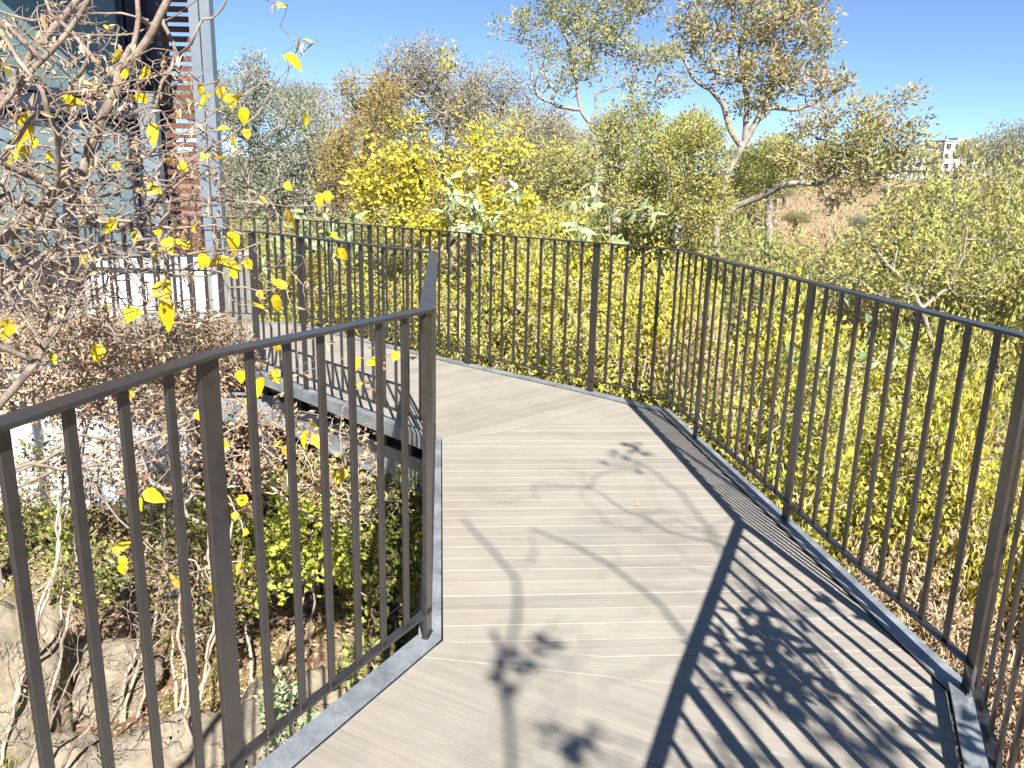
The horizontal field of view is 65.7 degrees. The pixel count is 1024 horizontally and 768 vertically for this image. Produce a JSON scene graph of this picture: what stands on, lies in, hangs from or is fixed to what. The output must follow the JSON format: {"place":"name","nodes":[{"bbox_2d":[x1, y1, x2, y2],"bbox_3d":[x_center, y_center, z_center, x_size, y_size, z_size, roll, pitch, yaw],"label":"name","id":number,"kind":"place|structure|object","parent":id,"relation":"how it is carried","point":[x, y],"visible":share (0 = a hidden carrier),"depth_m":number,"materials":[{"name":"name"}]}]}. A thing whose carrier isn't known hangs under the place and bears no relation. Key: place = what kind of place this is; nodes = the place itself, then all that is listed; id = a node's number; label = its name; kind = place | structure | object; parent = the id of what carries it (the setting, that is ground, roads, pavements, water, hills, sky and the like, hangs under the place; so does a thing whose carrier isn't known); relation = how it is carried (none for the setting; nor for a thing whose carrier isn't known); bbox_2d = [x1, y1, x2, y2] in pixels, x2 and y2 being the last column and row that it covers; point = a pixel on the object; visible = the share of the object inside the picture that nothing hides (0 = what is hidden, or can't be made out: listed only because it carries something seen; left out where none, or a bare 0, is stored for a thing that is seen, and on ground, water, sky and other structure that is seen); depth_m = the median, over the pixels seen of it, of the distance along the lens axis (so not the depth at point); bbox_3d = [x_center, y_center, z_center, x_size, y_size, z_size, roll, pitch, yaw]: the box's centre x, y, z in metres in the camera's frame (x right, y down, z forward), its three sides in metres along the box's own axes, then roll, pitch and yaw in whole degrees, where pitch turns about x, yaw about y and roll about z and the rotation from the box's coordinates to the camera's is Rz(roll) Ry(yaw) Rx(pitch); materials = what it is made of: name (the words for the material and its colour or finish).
{"place":"outdoors","nodes":[
{"label":"outdoors","id":0,"kind":"place"},
{"bbox_2d":[0,157,1022,767],"bbox_3d":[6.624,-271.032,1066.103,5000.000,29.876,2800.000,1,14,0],"label":"ground","id":1,"kind":"structure","parent":0,"point":[112,623],"depth_m":6.08,"materials":[{"name":"brown soil"}]},
{"bbox_2d":[0,593,74,764],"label":"boulder","id":2,"kind":"object","parent":1,"relation":"on","point":[11,650],"visible":0.59,"depth_m":4.59,"materials":[{"name":"beige stone"}]},
{"bbox_2d":[14,729,98,767],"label":"boulder","id":3,"kind":"object","parent":1,"relation":"on","point":[62,742],"visible":0.59,"depth_m":4.40,"materials":[{"name":"beige stone"}]},
{"bbox_2d":[0,492,132,650],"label":"leafy bush","id":4,"kind":"object","parent":1,"relation":"on","point":[45,513],"visible":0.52,"depth_m":4.68,"materials":[{"name":"green plant"}]},
{"bbox_2d":[0,389,200,600],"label":"retaining wall","id":5,"kind":"structure","parent":1,"relation":"on","point":[17,433],"depth_m":5.98,"materials":[{"name":"white paint"}]},
{"bbox_2d":[0,403,201,642],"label":"dry shrub","id":6,"kind":"object","parent":1,"relation":"on","point":[47,485],"visible":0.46,"depth_m":4.80,"materials":[{"name":"beige plant"}]},
{"bbox_2d":[0,545,211,767],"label":"dry shrub","id":7,"kind":"object","parent":1,"relation":"on","point":[79,737],"visible":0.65,"depth_m":4.14,"materials":[{"name":"beige plant"}]},
{"bbox_2d":[70,637,164,727],"bbox_3d":[-2.621,1.942,5.151,0.690,0.667,0.596,1,14,0],"label":"boulder","id":8,"kind":"object","parent":1,"relation":"on","point":[115,651],"visible":0.31,"depth_m":4.97,"materials":[{"name":"beige stone"}]},
{"bbox_2d":[0,288,260,766],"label":"dry shrub","id":9,"kind":"object","parent":1,"relation":"on","point":[68,384],"visible":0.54,"depth_m":3.81,"materials":[{"name":"brown plant"}]},
{"bbox_2d":[0,262,260,389],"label":"plinth wall","id":10,"kind":"structure","parent":1,"relation":"on","point":[212,287],"depth_m":10.89,"materials":[{"name":"white paint"}]},
{"bbox_2d":[0,0,258,269],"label":"building","id":11,"kind":"structure","parent":10,"relation":"on","point":[202,49],"depth_m":10.62,"materials":[{"name":"metal"}]},
{"bbox_2d":[0,111,73,265],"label":"window","id":12,"kind":"structure","parent":11,"relation":"in","point":[5,134],"depth_m":9.90,"materials":[{"name":"blue glass"}]},
{"bbox_2d":[0,0,131,100],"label":"window","id":13,"kind":"structure","parent":11,"relation":"in","point":[10,6],"depth_m":10.03,"materials":[{"name":"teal glass"}]},
{"bbox_2d":[60,117,144,259],"bbox_3d":[-5.485,-2.590,10.633,0.080,1.820,1.000,10,16,32],"label":"window","id":14,"kind":"structure","parent":11,"relation":"in","point":[126,194],"depth_m":10.69,"materials":[{"name":"blue glass"}]},
{"bbox_2d":[76,708,246,767],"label":"boulder","id":15,"kind":"object","parent":1,"relation":"on","point":[178,752],"visible":0.61,"depth_m":4.27,"materials":[{"name":"beige stone"}]},
{"bbox_2d":[62,495,273,711],"bbox_3d":[-2.173,1.416,4.980,1.636,1.698,1.138,1,14,0],"label":"leafy bush","id":16,"kind":"object","parent":1,"relation":"on","point":[153,584],"visible":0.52,"depth_m":4.77,"materials":[{"name":"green plant"}]},
{"bbox_2d":[75,303,269,722],"bbox_3d":[-1.933,0.871,4.703,1.028,2.936,2.027,-5,15,-26],"label":"dry shrub","id":17,"kind":"object","parent":1,"relation":"on","point":[211,336],"visible":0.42,"depth_m":4.08,"materials":[{"name":"brown plant"}]},
{"bbox_2d":[0,0,347,551],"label":"bare tree","id":18,"kind":"object","parent":1,"relation":"on","point":[41,210],"visible":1,"depth_m":2.78,"materials":[{"name":"brown plant"}]},
{"bbox_2d":[108,465,253,649],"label":"leafy bush","id":19,"kind":"object","parent":1,"relation":"on","point":[200,514],"visible":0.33,"depth_m":5.00,"materials":[{"name":"green plant"}]},
{"bbox_2d":[0,471,441,767],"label":"leaf litter","id":20,"kind":"object","parent":1,"relation":"on","point":[164,692],"visible":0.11,"depth_m":5.88,"materials":[{"name":"brown plant"}]},
{"bbox_2d":[43,346,416,742],"bbox_3d":[-1.335,1.028,3.997,1.620,2.836,2.432,-6,16,-29],"label":"dry shrub","id":21,"kind":"object","parent":1,"relation":"on","point":[152,494],"visible":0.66,"depth_m":3.63,"materials":[{"name":"brown plant"}]},
{"bbox_2d":[180,43,360,248],"bbox_3d":[-8.825,-8.141,29.963,6.915,8.957,4.901,1,14,0],"label":"eucalyptus tree","id":22,"kind":"object","parent":1,"relation":"on","point":[301,159],"visible":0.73,"depth_m":29.19,"materials":[{"name":"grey plant"}]},
{"bbox_2d":[253,663,319,761],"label":"leafy bush","id":23,"kind":"object","parent":1,"relation":"on","point":[278,699],"visible":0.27,"depth_m":3.59,"materials":[{"name":"green plant"}]},
{"bbox_2d":[241,666,352,767],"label":"boulder","id":24,"kind":"object","parent":1,"relation":"on","point":[316,679],"visible":0.3,"depth_m":4.24,"materials":[{"name":"beige stone"}]},
{"bbox_2d":[232,497,362,682],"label":"leafy bush","id":25,"kind":"object","parent":1,"relation":"on","point":[279,547],"visible":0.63,"depth_m":4.77,"materials":[{"name":"green plant"}]},
{"bbox_2d":[266,76,335,178],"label":"tree","id":26,"kind":"object","parent":1,"relation":"on","point":[301,91],"visible":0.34,"depth_m":139.89,"materials":[{"name":"green plant"}]},
{"bbox_2d":[231,211,387,295],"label":"valley shrub","id":27,"kind":"object","parent":1,"relation":"on","point":[300,230],"visible":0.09,"depth_m":21.47,"materials":[{"name":"green plant"}]},
{"bbox_2d":[287,200,369,267],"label":"broadleaf plant","id":28,"kind":"object","parent":1,"relation":"on","point":[335,226],"visible":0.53,"depth_m":9.30,"materials":[{"name":"green plant"}]},
{"bbox_2d":[287,259,377,415],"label":"hedge shrub","id":29,"kind":"object","parent":1,"relation":"on","point":[316,313],"visible":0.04,"depth_m":9.37,"materials":[{"name":"green plant"}]},
{"bbox_2d":[260,228,408,321],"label":"hedge shrub","id":30,"kind":"object","parent":1,"relation":"on","point":[315,269],"visible":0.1,"depth_m":13.32,"materials":[{"name":"green plant"}]},
{"bbox_2d":[277,82,397,230],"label":"eucalyptus tree","id":31,"kind":"object","parent":1,"relation":"on","point":[332,114],"visible":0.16,"depth_m":41.54,"materials":[{"name":"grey plant"}]},
{"bbox_2d":[247,450,441,638],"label":"leafy bush","id":32,"kind":"object","parent":1,"relation":"on","point":[369,592],"visible":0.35,"depth_m":5.37,"materials":[{"name":"green plant"}]},
{"bbox_2d":[325,628,384,689],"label":"leafy bush","id":33,"kind":"object","parent":1,"relation":"on","point":[346,662],"visible":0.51,"depth_m":4.26,"materials":[{"name":"green plant"}]},
{"bbox_2d":[266,206,465,322],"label":"valley shrub","id":34,"kind":"object","parent":1,"relation":"on","point":[373,231],"visible":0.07,"depth_m":12.55,"materials":[{"name":"green plant"}]},
{"bbox_2d":[305,62,440,229],"bbox_3d":[-3.236,-4.182,18.557,3.277,6.307,2.390,1,14,0],"label":"russet tree","id":35,"kind":"object","parent":1,"relation":"on","point":[344,163],"visible":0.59,"depth_m":17.98,"materials":[{"name":"yellow plant"}]},
{"bbox_2d":[337,226,440,331],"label":"hedge shrub","id":36,"kind":"object","parent":1,"relation":"on","point":[390,272],"visible":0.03,"depth_m":11.27,"materials":[{"name":"green plant"}]},
{"bbox_2d":[315,266,487,505],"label":"hedge shrub","id":37,"kind":"object","parent":1,"relation":"on","point":[391,323],"visible":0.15,"depth_m":8.60,"materials":[{"name":"green plant"}]},
{"bbox_2d":[353,28,507,216],"bbox_3d":[-3.835,-10.565,36.596,7.392,10.694,5.448,1,14,0],"label":"eucalyptus tree","id":38,"kind":"object","parent":1,"relation":"on","point":[436,109],"visible":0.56,"depth_m":35.13,"materials":[{"name":"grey plant"}]},
{"bbox_2d":[338,39,548,344],"bbox_3d":[-0.826,-1.158,9.605,2.488,5.640,1.141,1,14,0],"label":"yellow shrub","id":39,"kind":"object","parent":1,"relation":"on","point":[413,207],"visible":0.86,"depth_m":9.18,"materials":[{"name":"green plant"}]},
{"bbox_2d":[374,210,521,359],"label":"hedge shrub","id":40,"kind":"object","parent":1,"relation":"on","point":[444,267],"visible":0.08,"depth_m":12.45,"materials":[{"name":"green plant"}]},
{"bbox_2d":[385,227,559,358],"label":"hedge shrub","id":41,"kind":"object","parent":1,"relation":"on","point":[453,276],"visible":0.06,"depth_m":9.68,"materials":[{"name":"green plant"}]},
{"bbox_2d":[431,169,522,341],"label":"broadleaf plant","id":42,"kind":"object","parent":1,"relation":"on","point":[474,226],"visible":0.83,"depth_m":8.54,"materials":[{"name":"green plant"}]},
{"bbox_2d":[398,262,581,386],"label":"hedge shrub","id":43,"kind":"object","parent":1,"relation":"on","point":[461,321],"visible":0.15,"depth_m":8.14,"materials":[{"name":"green plant"}]},
{"bbox_2d":[0,313,988,767],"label":"boardwalk","id":44,"kind":"structure","parent":1,"relation":"on","point":[702,605],"depth_m":2.82,"materials":[{"name":"wood"}]},
{"bbox_2d":[0,211,296,315],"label":"railing","id":45,"kind":"object","parent":44,"relation":"on","point":[167,262],"visible":0.35,"depth_m":8.43,"materials":[{"name":"metal"}]},
{"bbox_2d":[0,224,437,767],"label":"railing","id":46,"kind":"object","parent":44,"relation":"on","point":[237,753],"visible":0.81,"depth_m":1.90,"materials":[{"name":"metal"}]},
{"bbox_2d":[294,219,1023,767],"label":"railing","id":47,"kind":"object","parent":44,"relation":"on","point":[974,657],"visible":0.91,"depth_m":3.25,"materials":[{"name":"metal"}]},
{"bbox_2d":[447,48,608,215],"bbox_3d":[0.617,-10.261,38.684,8.420,11.322,5.382,1,14,0],"label":"eucalyptus tree","id":48,"kind":"object","parent":1,"relation":"on","point":[564,127],"visible":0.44,"depth_m":37.43,"materials":[{"name":"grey plant"}]},
{"bbox_2d":[454,211,635,396],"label":"hedge shrub","id":49,"kind":"object","parent":1,"relation":"on","point":[485,283],"visible":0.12,"depth_m":8.60,"materials":[{"name":"green plant"}]},
{"bbox_2d":[445,255,667,400],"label":"hedge shrub","id":50,"kind":"object","parent":1,"relation":"on","point":[558,344],"visible":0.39,"depth_m":7.41,"materials":[{"name":"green plant"}]},
{"bbox_2d":[483,181,635,307],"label":"hedge shrub","id":51,"kind":"object","parent":1,"relation":"on","point":[568,196],"visible":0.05,"depth_m":18.42,"materials":[{"name":"green plant"}]},
{"bbox_2d":[477,195,663,380],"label":"valley shrub","id":52,"kind":"object","parent":1,"relation":"on","point":[574,236],"visible":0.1,"depth_m":12.16,"materials":[{"name":"green plant"}]},
{"bbox_2d":[456,105,698,224],"bbox_3d":[1.781,-3.756,21.713,6.755,7.298,2.667,1,14,0],"label":"tree","id":53,"kind":"object","parent":1,"relation":"on","point":[500,122],"visible":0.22,"depth_m":20.94,"materials":[{"name":"brown plant"}]},
{"bbox_2d":[486,0,695,224],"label":"gnarled tree","id":54,"kind":"object","parent":1,"relation":"on","point":[614,29],"visible":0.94,"depth_m":15.80,"materials":[{"name":"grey plant"}]},
{"bbox_2d":[530,201,655,382],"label":"hedge shrub","id":55,"kind":"object","parent":1,"relation":"on","point":[555,227],"visible":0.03,"depth_m":12.77,"materials":[{"name":"green plant"}]},
{"bbox_2d":[521,82,677,238],"bbox_3d":[1.455,-1.752,13.998,2.716,6.773,1.588,1,14,0],"label":"tree","id":56,"kind":"object","parent":1,"relation":"on","point":[621,140],"visible":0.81,"depth_m":13.26,"materials":[{"name":"green plant"}]},
{"bbox_2d":[557,176,669,386],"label":"broadleaf plant","id":57,"kind":"object","parent":1,"relation":"on","point":[593,191],"visible":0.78,"depth_m":8.00,"materials":[{"name":"green plant"}]},
{"bbox_2d":[497,225,741,402],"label":"hedge shrub","id":58,"kind":"object","parent":1,"relation":"on","point":[618,307],"visible":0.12,"depth_m":8.39,"materials":[{"name":"green plant"}]},
{"bbox_2d":[240,166,1022,296],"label":"field grass","id":59,"kind":"structure","parent":1,"relation":"on","point":[817,212],"depth_m":117.71,"materials":[{"name":"beige plant"}]},
{"bbox_2d":[602,196,704,400],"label":"valley shrub","id":60,"kind":"object","parent":1,"relation":"on","point":[638,242],"visible":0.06,"depth_m":12.26,"materials":[{"name":"green plant"}]},
{"bbox_2d":[601,103,740,295],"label":"olive shrub","id":61,"kind":"object","parent":1,"relation":"on","point":[672,154],"visible":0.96,"depth_m":10.82,"materials":[{"name":"green plant"}]},
{"bbox_2d":[582,214,764,401],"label":"valley shrub","id":62,"kind":"object","parent":1,"relation":"on","point":[666,251],"visible":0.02,"depth_m":11.99,"materials":[{"name":"green plant"}]},
{"bbox_2d":[611,293,757,466],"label":"hedge shrub","id":63,"kind":"object","parent":1,"relation":"on","point":[659,385],"visible":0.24,"depth_m":6.53,"materials":[{"name":"green plant"}]},
{"bbox_2d":[598,226,785,399],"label":"valley shrub","id":64,"kind":"object","parent":1,"relation":"on","point":[748,254],"visible":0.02,"depth_m":12.05,"materials":[{"name":"green plant"}]},
{"bbox_2d":[627,207,812,400],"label":"valley shrub","id":65,"kind":"object","parent":1,"relation":"on","point":[727,241],"visible":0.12,"depth_m":10.83,"materials":[{"name":"green plant"}]},
{"bbox_2d":[627,252,834,524],"bbox_3d":[2.041,0.690,7.725,2.006,3.916,1.328,3,14,8],"label":"hedge shrub","id":66,"kind":"object","parent":1,"relation":"on","point":[718,304],"visible":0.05,"depth_m":7.36,"materials":[{"name":"green plant"}]},
{"bbox_2d":[723,129,817,249],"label":"tree","id":67,"kind":"object","parent":1,"relation":"on","point":[775,200],"visible":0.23,"depth_m":71.35,"materials":[{"name":"green plant"}]},
{"bbox_2d":[708,128,839,286],"bbox_3d":[4.689,-1.291,15.124,2.456,6.849,1.536,1,14,0],"label":"tree","id":68,"kind":"object","parent":1,"relation":"on","point":[777,169],"visible":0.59,"depth_m":14.38,"materials":[{"name":"green plant"}]},
{"bbox_2d":[672,325,887,520],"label":"hedge shrub","id":69,"kind":"object","parent":1,"relation":"on","point":[839,388],"visible":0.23,"depth_m":6.02,"materials":[{"name":"green plant"}]},
{"bbox_2d":[728,449,878,593],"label":"hedge shrub","id":70,"kind":"object","parent":1,"relation":"on","point":[750,478],"visible":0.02,"depth_m":5.30,"materials":[{"name":"green plant"}]},
{"bbox_2d":[662,0,947,262],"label":"gnarled tree","id":71,"kind":"object","parent":1,"relation":"on","point":[848,158],"visible":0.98,"depth_m":11.85,"materials":[{"name":"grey plant"}]},
{"bbox_2d":[725,259,887,524],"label":"hedge shrub","id":72,"kind":"object","parent":1,"relation":"on","point":[790,303],"visible":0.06,"depth_m":7.59,"materials":[{"name":"green plant"}]},
{"bbox_2d":[731,241,921,483],"bbox_3d":[3.982,0.606,10.062,2.116,4.822,2.123,-8,16,-32],"label":"valley shrub","id":73,"kind":"object","parent":1,"relation":"on","point":[851,308],"visible":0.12,"depth_m":9.51,"materials":[{"name":"green plant"}]},
{"bbox_2d":[782,286,911,540],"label":"broadleaf plant","id":74,"kind":"object","parent":1,"relation":"on","point":[862,356],"visible":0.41,"depth_m":5.69,"materials":[{"name":"green plant"}]},
{"bbox_2d":[719,315,1000,602],"bbox_3d":[2.974,1.260,6.994,2.338,3.641,2.084,13,18,40],"label":"hedge shrub","id":75,"kind":"object","parent":1,"relation":"on","point":[911,439],"visible":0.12,"depth_m":6.68,"materials":[{"name":"green plant"}]},
{"bbox_2d":[737,385,991,638],"bbox_3d":[2.370,1.586,5.631,1.705,3.310,1.129,11,17,35],"label":"hedge shrub","id":76,"kind":"object","parent":1,"relation":"on","point":[839,515],"visible":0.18,"depth_m":5.44,"materials":[{"name":"green plant"}]},
{"bbox_2d":[826,225,908,506],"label":"valley shrub","id":77,"kind":"object","parent":1,"relation":"on","point":[871,259],"visible":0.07,"depth_m":10.80,"materials":[{"name":"green plant"}]},
{"bbox_2d":[851,160,964,318],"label":"valley shrub","id":78,"kind":"object","parent":1,"relation":"on","point":[933,176],"visible":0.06,"depth_m":13.84,"materials":[{"name":"green plant"}]},
{"bbox_2d":[808,159,1023,393],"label":"twiggy tree","id":79,"kind":"object","parent":1,"relation":"on","point":[948,281],"visible":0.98,"depth_m":7.84,"materials":[{"name":"green plant"}]},
{"bbox_2d":[824,458,1023,634],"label":"hedge shrub","id":80,"kind":"object","parent":1,"relation":"on","point":[878,535],"visible":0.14,"depth_m":4.93,"materials":[{"name":"green plant"}]},
{"bbox_2d":[838,287,1022,503],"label":"valley shrub","id":81,"kind":"object","parent":1,"relation":"on","point":[947,342],"visible":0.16,"depth_m":7.85,"materials":[{"name":"green plant"}]},
{"bbox_2d":[846,535,1015,761],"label":"dry bush","id":82,"kind":"object","parent":1,"relation":"on","point":[937,608],"visible":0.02,"depth_m":4.59,"materials":[{"name":"brown plant"}]},
{"bbox_2d":[847,514,1023,762],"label":"dry bush","id":83,"kind":"object","parent":1,"relation":"on","point":[941,615],"visible":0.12,"depth_m":4.26,"materials":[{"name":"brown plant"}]},
{"bbox_2d":[850,334,1023,521],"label":"valley shrub","id":84,"kind":"object","parent":1,"relation":"on","point":[1005,384],"visible":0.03,"depth_m":7.82,"materials":[{"name":"green plant"}]},
{"bbox_2d":[862,209,1023,484],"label":"valley shrub","id":85,"kind":"object","parent":1,"relation":"on","point":[951,302],"visible":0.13,"depth_m":8.61,"materials":[{"name":"green plant"}]},
{"bbox_2d":[866,178,1023,492],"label":"valley shrub","id":86,"kind":"object","parent":1,"relation":"on","point":[938,221],"visible":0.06,"depth_m":9.68,"materials":[{"name":"green plant"}]},
{"bbox_2d":[871,424,1023,762],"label":"hedge shrub","id":87,"kind":"object","parent":1,"relation":"on","point":[939,469],"visible":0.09,"depth_m":5.13,"materials":[{"name":"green plant"}]},
{"bbox_2d":[876,166,1023,375],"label":"valley shrub","id":88,"kind":"object","parent":1,"relation":"on","point":[981,204],"visible":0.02,"depth_m":11.73,"materials":[{"name":"green plant"}]},
{"bbox_2d":[878,178,1023,482],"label":"valley shrub","id":89,"kind":"object","parent":1,"relation":"on","point":[1021,200],"visible":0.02,"depth_m":11.21,"materials":[{"name":"green plant"}]},
{"bbox_2d":[879,130,1023,494],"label":"valley shrub","id":90,"kind":"object","parent":1,"relation":"on","point":[974,153],"visible":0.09,"depth_m":12.24,"materials":[{"name":"green plant"}]},
{"bbox_2d":[889,217,1023,475],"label":"valley shrub","id":91,"kind":"object","parent":1,"relation":"on","point":[1016,325],"visible":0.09,"depth_m":8.18,"materials":[{"name":"green plant"}]},
{"bbox_2d":[889,396,1023,678],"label":"hedge shrub","id":92,"kind":"object","parent":1,"relation":"on","point":[999,446],"visible":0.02,"depth_m":5.48,"materials":[{"name":"green plant"}]},
{"bbox_2d":[916,617,1023,767],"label":"dry bush","id":93,"kind":"object","parent":1,"relation":"on","point":[957,666],"visible":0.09,"depth_m":3.95,"materials":[{"name":"brown plant"}]},
{"bbox_2d":[920,458,1023,763],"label":"dry bush","id":94,"kind":"object","parent":1,"relation":"on","point":[1007,609],"visible":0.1,"depth_m":4.53,"materials":[{"name":"beige plant"}]},
{"bbox_2d":[951,115,1023,191],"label":"tree","id":95,"kind":"object","parent":1,"relation":"on","point":[1003,140],"visible":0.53,"depth_m":56.73,"materials":[{"name":"green plant"}]},
{"bbox_2d":[954,643,1023,767],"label":"dry bush","id":96,"kind":"object","parent":1,"relation":"on","point":[1020,754],"visible":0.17,"depth_m":3.76,"materials":[{"name":"brown plant"}]},
{"bbox_2d":[167,0,1023,174],"label":"sky","id":97,"kind":"structure","parent":0,"point":[970,52],"materials":[{"name":"blue"}]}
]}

